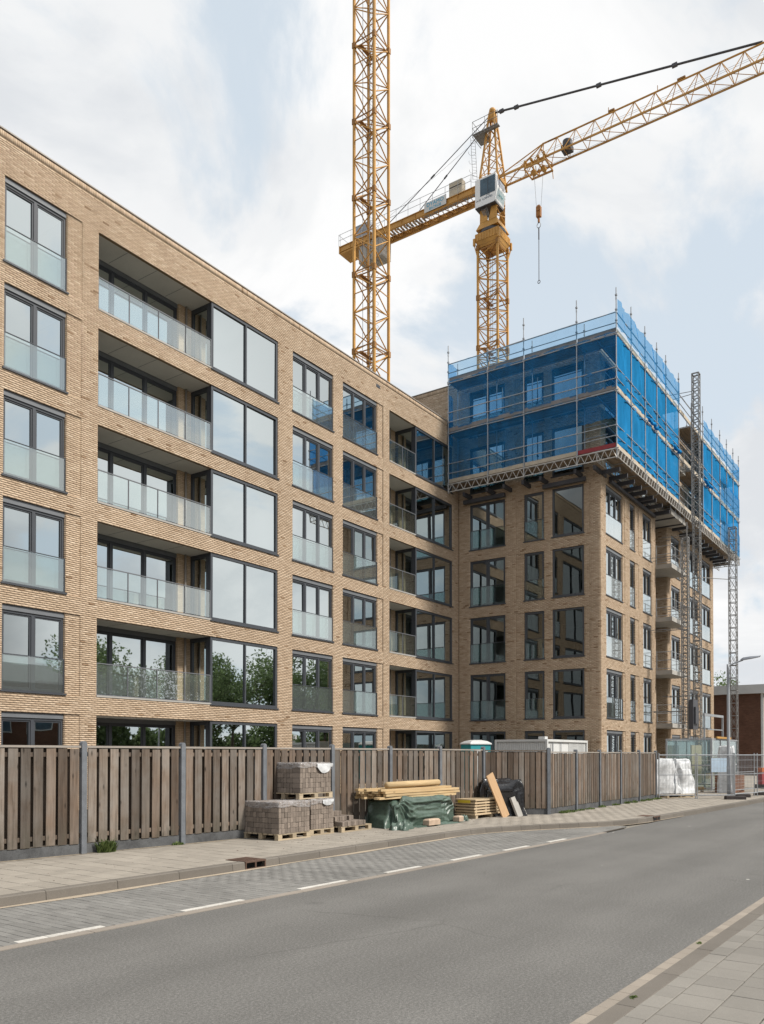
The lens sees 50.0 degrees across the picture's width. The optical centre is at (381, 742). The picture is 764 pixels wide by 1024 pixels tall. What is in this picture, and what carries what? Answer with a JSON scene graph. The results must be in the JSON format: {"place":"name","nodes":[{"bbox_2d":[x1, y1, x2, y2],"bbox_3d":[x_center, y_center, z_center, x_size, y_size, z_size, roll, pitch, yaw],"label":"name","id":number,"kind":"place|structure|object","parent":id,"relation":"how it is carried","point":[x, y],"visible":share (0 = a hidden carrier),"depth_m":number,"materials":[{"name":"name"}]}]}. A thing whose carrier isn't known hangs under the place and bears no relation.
{"place":"outdoors","nodes":[
{"label":"outdoors","id":0,"kind":"place"},
{"bbox_2d":[0,826,626,946],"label":"parking bay","id":1,"kind":"object","parent":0,"point":[23,922],"visible":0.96,"depth_m":10.91,"materials":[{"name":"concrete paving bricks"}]},
{"bbox_2d":[0,816,680,907],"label":"kerb","id":2,"kind":"object","parent":1,"relation":"on","point":[97,893],"visible":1,"depth_m":11.78,"materials":[{"name":"grey concrete"}]},
{"bbox_2d":[0,802,763,1023],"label":"road","id":3,"kind":"structure","parent":0,"point":[565,931],"depth_m":7.63,"materials":[{"name":"grey asphalt"}]},
{"bbox_2d":[0,775,763,906],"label":"pavement","id":4,"kind":"structure","parent":0,"point":[75,875],"depth_m":13.95,"materials":[{"name":"concrete"}]},
{"bbox_2d":[0,741,485,860],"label":"wooden fence","id":5,"kind":"object","parent":4,"relation":"on","point":[135,795],"visible":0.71,"depth_m":14.57,"materials":[{"name":"wood"}]},
{"bbox_2d":[244,831,310,840],"bbox_3d":[-2.072,1.815,16.124,0.950,0.122,0.940,-1,-1,36],"label":"pallet","id":6,"kind":"object","parent":4,"relation":"on","point":[277,837],"visible":0.66,"depth_m":15.85,"materials":[{"name":"brown wood"}]},
{"bbox_2d":[244,799,309,833],"bbox_3d":[-2.066,1.445,16.118,0.958,0.612,0.912,-1,-1,36],"label":"paver stack","id":7,"kind":"object","parent":6,"relation":"on","point":[279,816],"visible":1,"depth_m":15.80,"materials":[{"name":"grey"}]},
{"bbox_2d":[297,827,333,835],"bbox_3d":[-1.603,1.828,17.009,0.950,0.122,0.770,-1,-1,36],"label":"pallet","id":8,"kind":"object","parent":4,"relation":"on","point":[321,831],"visible":0.26,"depth_m":16.75,"materials":[{"name":"brown wood"}]},
{"bbox_2d":[287,797,333,829],"bbox_3d":[-1.583,1.459,17.001,0.980,0.612,0.753,-1,-1,36],"label":"paver stack","id":9,"kind":"object","parent":8,"relation":"on","point":[321,813],"visible":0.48,"depth_m":16.71,"materials":[{"name":"grey concrete"}]},
{"bbox_2d":[273,791,332,799],"bbox_3d":[-1.698,1.087,16.940,0.900,0.122,1.050,-1,-1,36],"label":"pallet","id":10,"kind":"object","parent":9,"relation":"on","point":[300,796],"visible":0.69,"depth_m":16.63,"materials":[{"name":"brown wood"}]},
{"bbox_2d":[277,762,332,792],"bbox_3d":[-1.671,0.716,16.916,0.901,0.612,1.016,-1,-1,36],"label":"paver stack","id":11,"kind":"object","parent":10,"relation":"on","point":[310,777],"visible":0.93,"depth_m":16.54,"materials":[{"name":"grey"}]},
{"bbox_2d":[363,795,453,828],"bbox_3d":[0.672,1.556,19.263,1.176,0.726,2.778,-1,-1,38],"label":"tarpaulin pile","id":12,"kind":"object","parent":4,"relation":"on","point":[414,811],"visible":0.86,"depth_m":18.49,"materials":[{"name":"green plastic"}]},
{"bbox_2d":[355,779,459,799],"bbox_3d":[0.681,1.088,19.422,0.943,0.385,3.562,-1,-1,38],"label":"timber pile","id":13,"kind":"object","parent":12,"relation":"on","point":[398,790],"visible":0.98,"depth_m":18.77,"materials":[{"name":"beige wood"}]},
{"bbox_2d":[454,797,499,818],"bbox_3d":[2.643,1.712,21.577,0.638,0.492,1.661,-1,-1,41],"label":"board stack","id":14,"kind":"object","parent":4,"relation":"on","point":[474,808],"visible":0.85,"depth_m":21.08,"materials":[{"name":"brown wood"}]},
{"bbox_2d":[486,772,508,816],"bbox_3d":[3.020,1.396,21.355,0.036,1.220,0.300,-16,9,44],"label":"leaning board","id":15,"kind":"object","parent":4,"relation":"on","point":[497,794],"visible":0.86,"depth_m":21.32,"materials":[{"name":"brown wood"}]},
{"bbox_2d":[477,778,526,815],"bbox_3d":[3.172,1.458,21.959,1.403,1.004,0.723,0,-1,-7],"label":"black sheeting","id":16,"kind":"object","parent":4,"relation":"on","point":[509,788],"visible":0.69,"depth_m":21.75,"materials":[{"name":"plastic"}]},
{"bbox_2d":[485,748,550,814],"bbox_3d":[3.682,1.108,22.311,1.850,1.930,0.132,0,-1,-7],"label":"wooden fence","id":17,"kind":"object","parent":4,"relation":"on","point":[531,771],"visible":0.67,"depth_m":22.33,"materials":[{"name":"wood"}]},
{"bbox_2d":[495,736,587,753],"bbox_3d":[7.372,0.991,37.531,2.500,2.420,4.700,-1,-1,35],"label":"site container","id":18,"kind":"object","parent":4,"relation":"on","point":[545,743],"visible":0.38,"depth_m":35.90,"materials":[{"name":"white metal"}]},
{"bbox_2d":[551,749,656,813],"bbox_3d":[7.337,1.183,26.339,0.132,1.904,9.575,-1,-1,35],"label":"wooden fence","id":19,"kind":"object","parent":4,"relation":"on","point":[579,780],"visible":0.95,"depth_m":25.47,"materials":[{"name":"wood"}]},
{"bbox_2d":[649,522,698,758],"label":"hoist mast","id":20,"kind":"object","parent":4,"relation":"on","point":[692,712],"visible":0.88,"depth_m":44.47,"materials":[{"name":"metal"}]},
{"bbox_2d":[657,794,694,798],"bbox_3d":[10.955,2.049,31.500,1.710,0.122,1.300,1,-1,-35],"label":"pallet","id":21,"kind":"object","parent":4,"relation":"on","point":[667,797],"visible":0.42,"depth_m":31.08,"materials":[{"name":"brown wood"}]},
{"bbox_2d":[657,758,681,793],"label":"wrapped goods","id":22,"kind":"object","parent":21,"relation":"on","point":[665,767],"visible":0.27,"depth_m":31.35,"materials":[{"name":"white plastic"}]},
{"bbox_2d":[662,372,706,783],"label":"hoist mast","id":23,"kind":"object","parent":4,"relation":"on","point":[699,609],"visible":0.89,"depth_m":46.63,"materials":[{"name":"metal"}]},
{"bbox_2d":[666,713,736,790],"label":"hoist cage","id":24,"kind":"object","parent":4,"relation":"on","point":[695,748],"visible":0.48,"depth_m":40.05,"materials":[{"name":"grey metal"}]},
{"bbox_2d":[697,526,738,774],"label":"hoist mast","id":25,"kind":"object","parent":4,"relation":"on","point":[735,565],"visible":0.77,"depth_m":55.32,"materials":[{"name":"metal"}]},
{"bbox_2d":[717,745,734,792],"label":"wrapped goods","id":26,"kind":"object","parent":4,"relation":"on","point":[722,750],"visible":0.45,"depth_m":34.92,"materials":[{"name":"white plastic"}]},
{"bbox_2d":[727,655,760,794],"bbox_3d":[13.346,-0.543,30.192,1.182,5.265,0.248,-1,-1,31],"label":"street lamp","id":27,"kind":"object","parent":4,"relation":"on","point":[728,732],"visible":0.92,"depth_m":30.36,"materials":[{"name":"grey metal"}]},
{"bbox_2d":[0,0,763,685],"label":"sky","id":28,"kind":"structure","parent":0,"point":[224,126],"materials":[{"name":"white"}]},
{"bbox_2d":[607,822,652,832],"bbox_3d":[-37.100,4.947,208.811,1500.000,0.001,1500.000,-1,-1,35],"label":"ground","id":29,"kind":"structure","parent":0,"point":[629,827],"depth_m":20.20,"materials":[{"name":"grey concrete"}]},
{"bbox_2d":[0,125,458,809],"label":"apartment building","id":30,"kind":"structure","parent":29,"relation":"on","point":[228,511],"depth_m":29.28,"materials":[{"name":"beige brick"}]},
{"bbox_2d":[1,712,62,748],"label":"window","id":31,"kind":"structure","parent":30,"relation":"in","point":[17,728],"depth_m":23.45,"materials":[{"name":"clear glass"}]},
{"bbox_2d":[0,604,66,694],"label":"window","id":32,"kind":"structure","parent":30,"relation":"in","point":[32,659],"depth_m":23.50,"materials":[{"name":"clear glass"}]},
{"bbox_2d":[1,496,66,594],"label":"window","id":33,"kind":"structure","parent":30,"relation":"in","point":[33,535],"depth_m":23.54,"materials":[{"name":"clear glass"}]},
{"bbox_2d":[1,390,67,493],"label":"window","id":34,"kind":"structure","parent":30,"relation":"in","point":[33,431],"depth_m":23.58,"materials":[{"name":"clear glass"}]},
{"bbox_2d":[2,283,68,393],"bbox_3d":[-10.030,-11.622,23.650,0.212,2.440,2.060,-1,-1,35],"label":"window","id":35,"kind":"structure","parent":30,"relation":"in","point":[34,330],"depth_m":23.64,"materials":[{"name":"clear glass"}]},
{"bbox_2d":[3,177,68,294],"bbox_3d":[-10.030,-14.621,23.695,0.212,2.440,2.060,-1,-1,35],"label":"window","id":36,"kind":"structure","parent":30,"relation":"in","point":[35,229],"depth_m":23.68,"materials":[{"name":"clear glass"}]},
{"bbox_2d":[96,625,175,700],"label":"window","id":37,"kind":"structure","parent":30,"relation":"in","point":[115,646],"depth_m":27.86,"materials":[{"name":"clear glass"}]},
{"bbox_2d":[96,718,175,749],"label":"window","id":38,"kind":"structure","parent":30,"relation":"in","point":[109,731],"depth_m":27.78,"materials":[{"name":"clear glass"}]},
{"bbox_2d":[97,533,176,610],"bbox_3d":[-8.591,-5.585,27.615,0.127,2.390,4.144,-1,-1,35],"label":"window","id":39,"kind":"structure","parent":30,"relation":"in","point":[113,553],"depth_m":27.92,"materials":[{"name":"clear glass"}]},
{"bbox_2d":[98,350,176,435],"bbox_3d":[-8.591,-11.585,27.706,0.127,2.390,4.144,-1,-1,35],"label":"window","id":40,"kind":"structure","parent":30,"relation":"in","point":[113,395],"depth_m":28.00,"materials":[{"name":"clear glass"}]},
{"bbox_2d":[98,442,176,522],"bbox_3d":[-8.591,-8.585,27.661,0.127,2.390,4.144,-1,-1,35],"label":"window","id":41,"kind":"structure","parent":30,"relation":"in","point":[112,489],"depth_m":27.95,"materials":[{"name":"clear glass"}]},
{"bbox_2d":[99,259,177,347],"bbox_3d":[-8.591,-14.584,27.752,0.127,2.390,4.144,-1,-1,35],"label":"window","id":42,"kind":"structure","parent":30,"relation":"in","point":[112,300],"depth_m":28.04,"materials":[{"name":"clear glass"}]},
{"bbox_2d":[190,721,207,749],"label":"window","id":43,"kind":"structure","parent":30,"relation":"in","point":[198,729],"depth_m":29.42,"materials":[{"name":"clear glass"}]},
{"bbox_2d":[190,553,208,617],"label":"window","id":44,"kind":"structure","parent":30,"relation":"in","point":[199,564],"depth_m":29.51,"materials":[{"name":"clear glass"}]},
{"bbox_2d":[190,637,208,702],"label":"window","id":45,"kind":"structure","parent":30,"relation":"in","point":[199,647],"depth_m":29.46,"materials":[{"name":"clear glass"}]},
{"bbox_2d":[191,469,208,532],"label":"window","id":46,"kind":"structure","parent":30,"relation":"in","point":[200,480],"depth_m":29.54,"materials":[{"name":"clear glass"}]},
{"bbox_2d":[191,303,209,365],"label":"window","id":47,"kind":"structure","parent":30,"relation":"in","point":[200,317],"depth_m":29.63,"materials":[{"name":"clear glass"}]},
{"bbox_2d":[191,386,209,448],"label":"window","id":48,"kind":"structure","parent":30,"relation":"in","point":[199,398],"depth_m":29.59,"materials":[{"name":"clear glass"}]},
{"bbox_2d":[208,721,276,788],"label":"window","id":49,"kind":"structure","parent":30,"relation":"in","point":[220,734],"depth_m":30.39,"materials":[{"name":"clear glass"}]},
{"bbox_2d":[209,469,278,556],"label":"window","id":50,"kind":"structure","parent":30,"relation":"in","point":[243,513],"depth_m":30.51,"materials":[{"name":"clear glass"}]},
{"bbox_2d":[209,553,278,632],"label":"window","id":51,"kind":"structure","parent":30,"relation":"in","point":[244,594],"depth_m":30.48,"materials":[{"name":"clear glass"}]},
{"bbox_2d":[209,637,278,709],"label":"window","id":52,"kind":"structure","parent":30,"relation":"in","point":[242,674],"depth_m":30.45,"materials":[{"name":"clear glass"}]},
{"bbox_2d":[209,385,279,479],"bbox_3d":[-5.107,-11.515,30.651,0.157,2.440,3.600,-1,-1,35],"label":"window","id":53,"kind":"structure","parent":30,"relation":"in","point":[243,434],"depth_m":30.57,"materials":[{"name":"clear glass"}]},
{"bbox_2d":[210,302,279,403],"bbox_3d":[-5.107,-14.515,30.697,0.157,2.440,3.600,-1,-1,35],"label":"window","id":54,"kind":"structure","parent":30,"relation":"in","point":[240,352],"depth_m":30.64,"materials":[{"name":"clear glass"}]},
{"bbox_2d":[292,725,331,749],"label":"window","id":55,"kind":"structure","parent":30,"relation":"in","point":[308,736],"depth_m":33.75,"materials":[{"name":"clear glass"}]},
{"bbox_2d":[291,650,333,712],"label":"window","id":56,"kind":"structure","parent":30,"relation":"in","point":[312,690],"depth_m":33.81,"materials":[{"name":"clear glass"}]},
{"bbox_2d":[292,352,334,432],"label":"window","id":57,"kind":"structure","parent":30,"relation":"in","point":[312,386],"depth_m":34.02,"materials":[{"name":"clear glass"}]},
{"bbox_2d":[292,426,334,502],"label":"window","id":58,"kind":"structure","parent":30,"relation":"in","point":[312,456],"depth_m":33.95,"materials":[{"name":"clear glass"}]},
{"bbox_2d":[292,501,334,572],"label":"window","id":59,"kind":"structure","parent":30,"relation":"in","point":[312,528],"depth_m":33.91,"materials":[{"name":"clear glass"}]},
{"bbox_2d":[292,575,334,642],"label":"window","id":60,"kind":"structure","parent":30,"relation":"in","point":[312,618],"depth_m":33.85,"materials":[{"name":"clear glass"}]},
{"bbox_2d":[343,727,375,782],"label":"window","id":61,"kind":"structure","parent":30,"relation":"in","point":[352,737],"depth_m":36.49,"materials":[{"name":"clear glass"}]},
{"bbox_2d":[342,383,378,455],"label":"window","id":62,"kind":"structure","parent":30,"relation":"in","point":[359,411],"depth_m":36.71,"materials":[{"name":"clear glass"}]},
{"bbox_2d":[342,451,378,519],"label":"window","id":63,"kind":"structure","parent":30,"relation":"in","point":[359,477],"depth_m":36.66,"materials":[{"name":"clear glass"}]},
{"bbox_2d":[342,520,378,585],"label":"window","id":64,"kind":"structure","parent":30,"relation":"in","point":[359,543],"depth_m":36.62,"materials":[{"name":"clear glass"}]},
{"bbox_2d":[342,589,378,650],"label":"window","id":65,"kind":"structure","parent":30,"relation":"in","point":[359,610],"depth_m":36.57,"materials":[{"name":"clear glass"}]},
{"bbox_2d":[342,658,378,715],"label":"window","id":66,"kind":"structure","parent":30,"relation":"in","point":[359,677],"depth_m":36.53,"materials":[{"name":"clear glass"}]},
{"bbox_2d":[395,427,413,471],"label":"window","id":67,"kind":"structure","parent":30,"relation":"in","point":[405,438],"depth_m":40.73,"materials":[{"name":"clear glass"}]},
{"bbox_2d":[395,487,413,532],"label":"window","id":68,"kind":"structure","parent":30,"relation":"in","point":[404,498],"depth_m":40.69,"materials":[{"name":"clear glass"}]},
{"bbox_2d":[395,548,413,593],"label":"window","id":69,"kind":"structure","parent":30,"relation":"in","point":[404,559],"depth_m":40.65,"materials":[{"name":"clear glass"}]},
{"bbox_2d":[395,609,413,654],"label":"window","id":70,"kind":"structure","parent":30,"relation":"in","point":[404,619],"depth_m":40.63,"materials":[{"name":"clear glass"}]},
{"bbox_2d":[395,669,413,716],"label":"window","id":71,"kind":"structure","parent":30,"relation":"in","point":[404,679],"depth_m":40.58,"materials":[{"name":"clear glass"}]},
{"bbox_2d":[395,730,413,778],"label":"window","id":72,"kind":"structure","parent":30,"relation":"in","point":[403,739],"depth_m":40.57,"materials":[{"name":"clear glass"}]},
{"bbox_2d":[414,730,451,779],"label":"window","id":73,"kind":"structure","parent":30,"relation":"in","point":[422,739],"depth_m":41.44,"materials":[{"name":"clear glass"}]},
{"bbox_2d":[414,608,452,663],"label":"window","id":74,"kind":"structure","parent":30,"relation":"in","point":[432,631],"depth_m":41.65,"materials":[{"name":"clear glass"}]},
{"bbox_2d":[414,426,453,494],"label":"window","id":75,"kind":"structure","parent":30,"relation":"in","point":[431,454],"depth_m":41.69,"materials":[{"name":"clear glass"}]},
{"bbox_2d":[414,487,453,550],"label":"window","id":76,"kind":"structure","parent":30,"relation":"in","point":[433,514],"depth_m":41.74,"materials":[{"name":"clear glass"}]},
{"bbox_2d":[414,548,453,607],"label":"window","id":77,"kind":"structure","parent":30,"relation":"in","point":[433,573],"depth_m":41.67,"materials":[{"name":"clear glass"}]},
{"bbox_2d":[414,669,453,720],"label":"window","id":78,"kind":"structure","parent":30,"relation":"in","point":[432,690],"depth_m":41.57,"materials":[{"name":"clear glass"}]},
{"bbox_2d":[352,0,390,381],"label":"tower crane","id":79,"kind":"object","parent":29,"relation":"on","point":[372,209],"visible":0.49,"depth_m":62.86,"materials":[{"name":"paint"}]},
{"bbox_2d":[339,40,763,373],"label":"tower crane","id":80,"kind":"object","parent":29,"relation":"on","point":[492,238],"visible":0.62,"depth_m":71.05,"materials":[{"name":"paint"}]},
{"bbox_2d":[412,349,713,778],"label":"apartment tower","id":81,"kind":"structure","parent":29,"relation":"on","point":[569,594],"depth_m":41.88,"materials":[{"name":"beige brick"}]},
{"bbox_2d":[469,441,504,494],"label":"window","id":82,"kind":"structure","parent":81,"relation":"in","point":[481,451],"depth_m":42.93,"materials":[{"name":"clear glass"}]},
{"bbox_2d":[469,384,505,438],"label":"window","id":83,"kind":"structure","parent":81,"relation":"in","point":[479,397],"depth_m":42.93,"materials":[{"name":"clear glass"}]},
{"bbox_2d":[469,499,505,551],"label":"window","id":84,"kind":"structure","parent":81,"relation":"in","point":[487,520],"depth_m":42.80,"materials":[{"name":"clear glass"}]},
{"bbox_2d":[469,557,505,607],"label":"window","id":85,"kind":"structure","parent":81,"relation":"in","point":[487,577],"depth_m":42.76,"materials":[{"name":"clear glass"}]},
{"bbox_2d":[469,615,505,664],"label":"window","id":86,"kind":"structure","parent":81,"relation":"in","point":[487,634],"depth_m":42.72,"materials":[{"name":"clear glass"}]},
{"bbox_2d":[470,673,505,720],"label":"window","id":87,"kind":"structure","parent":81,"relation":"in","point":[487,703],"depth_m":42.66,"materials":[{"name":"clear glass"}]},
{"bbox_2d":[524,373,543,424],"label":"window","id":88,"kind":"structure","parent":81,"relation":"in","point":[538,379],"depth_m":41.43,"materials":[{"name":"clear glass"}]},
{"bbox_2d":[524,432,543,482],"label":"window","id":89,"kind":"structure","parent":81,"relation":"in","point":[539,437],"depth_m":41.38,"materials":[{"name":"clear glass"}]},
{"bbox_2d":[523,492,544,542],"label":"window","id":90,"kind":"structure","parent":81,"relation":"in","point":[534,503],"depth_m":41.35,"materials":[{"name":"clear glass"}]},
{"bbox_2d":[523,551,544,601],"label":"window","id":91,"kind":"structure","parent":81,"relation":"in","point":[534,562],"depth_m":41.30,"materials":[{"name":"clear glass"}]},
{"bbox_2d":[523,611,544,660],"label":"window","id":92,"kind":"structure","parent":81,"relation":"in","point":[534,621],"depth_m":41.26,"materials":[{"name":"clear glass"}]},
{"bbox_2d":[523,671,544,719],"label":"window","id":93,"kind":"structure","parent":81,"relation":"in","point":[534,680],"depth_m":41.22,"materials":[{"name":"clear glass"}]},
{"bbox_2d":[550,361,583,417],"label":"window","id":94,"kind":"structure","parent":81,"relation":"in","point":[567,372],"depth_m":40.42,"materials":[{"name":"blue glass"}]},
{"bbox_2d":[551,423,584,477],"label":"window","id":95,"kind":"structure","parent":81,"relation":"in","point":[568,430],"depth_m":40.40,"materials":[{"name":"blue glass"}]},
{"bbox_2d":[551,484,584,537],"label":"window","id":96,"kind":"structure","parent":81,"relation":"in","point":[567,502],"depth_m":40.33,"materials":[{"name":"clear glass"}]},
{"bbox_2d":[551,545,584,598],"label":"window","id":97,"kind":"structure","parent":81,"relation":"in","point":[568,563],"depth_m":40.27,"materials":[{"name":"clear glass"}]},
{"bbox_2d":[551,607,584,658],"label":"window","id":98,"kind":"structure","parent":81,"relation":"in","point":[568,623],"depth_m":40.23,"materials":[{"name":"clear glass"}]},
{"bbox_2d":[551,668,584,718],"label":"window","id":99,"kind":"structure","parent":81,"relation":"in","point":[568,684],"depth_m":40.19,"materials":[{"name":"clear glass"}]},
{"bbox_2d":[447,287,739,570],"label":"scaffold","id":100,"kind":"object","parent":81,"relation":"on","point":[649,432],"visible":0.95,"depth_m":41.55,"materials":[{"name":"fabric"}]},
{"bbox_2d":[606,485,622,543],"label":"window","id":101,"kind":"structure","parent":81,"relation":"in","point":[613,523],"depth_m":41.03,"materials":[{"name":"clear glass"}]},
{"bbox_2d":[606,546,623,602],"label":"window","id":102,"kind":"structure","parent":81,"relation":"in","point":[613,581],"depth_m":40.96,"materials":[{"name":"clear glass"}]},
{"bbox_2d":[606,607,623,661],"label":"window","id":103,"kind":"structure","parent":81,"relation":"in","point":[614,644],"depth_m":40.89,"materials":[{"name":"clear glass"}]},
{"bbox_2d":[606,669,623,719],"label":"window","id":104,"kind":"structure","parent":81,"relation":"in","point":[614,699],"depth_m":40.85,"materials":[{"name":"clear glass"}]},
{"bbox_2d":[643,623,652,669],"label":"window","id":105,"kind":"structure","parent":81,"relation":"in","point":[647,653],"depth_m":45.22,"materials":[{"name":"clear glass"}]},
{"bbox_2d":[714,684,763,775],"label":"brown building","id":106,"kind":"structure","parent":29,"relation":"on","point":[750,702],"depth_m":65.15,"materials":[{"name":"brick"}]},
{"bbox_2d":[570,897,763,1023],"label":"pavement","id":107,"kind":"structure","parent":0,"point":[716,976],"depth_m":6.08,"materials":[{"name":"concrete"}]},
{"bbox_3d":[11.741,2.062,32.357,1.110,0.122,1.000,1,-1,-38],"label":"pallet","id":108,"kind":"object","parent":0,"visible":0},
{"bbox_2d":[659,758,694,793],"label":"wrapped goods","id":109,"kind":"object","parent":108,"relation":"on","point":[688,787],"visible":0.41,"depth_m":31.83,"materials":[{"name":"white plastic"}]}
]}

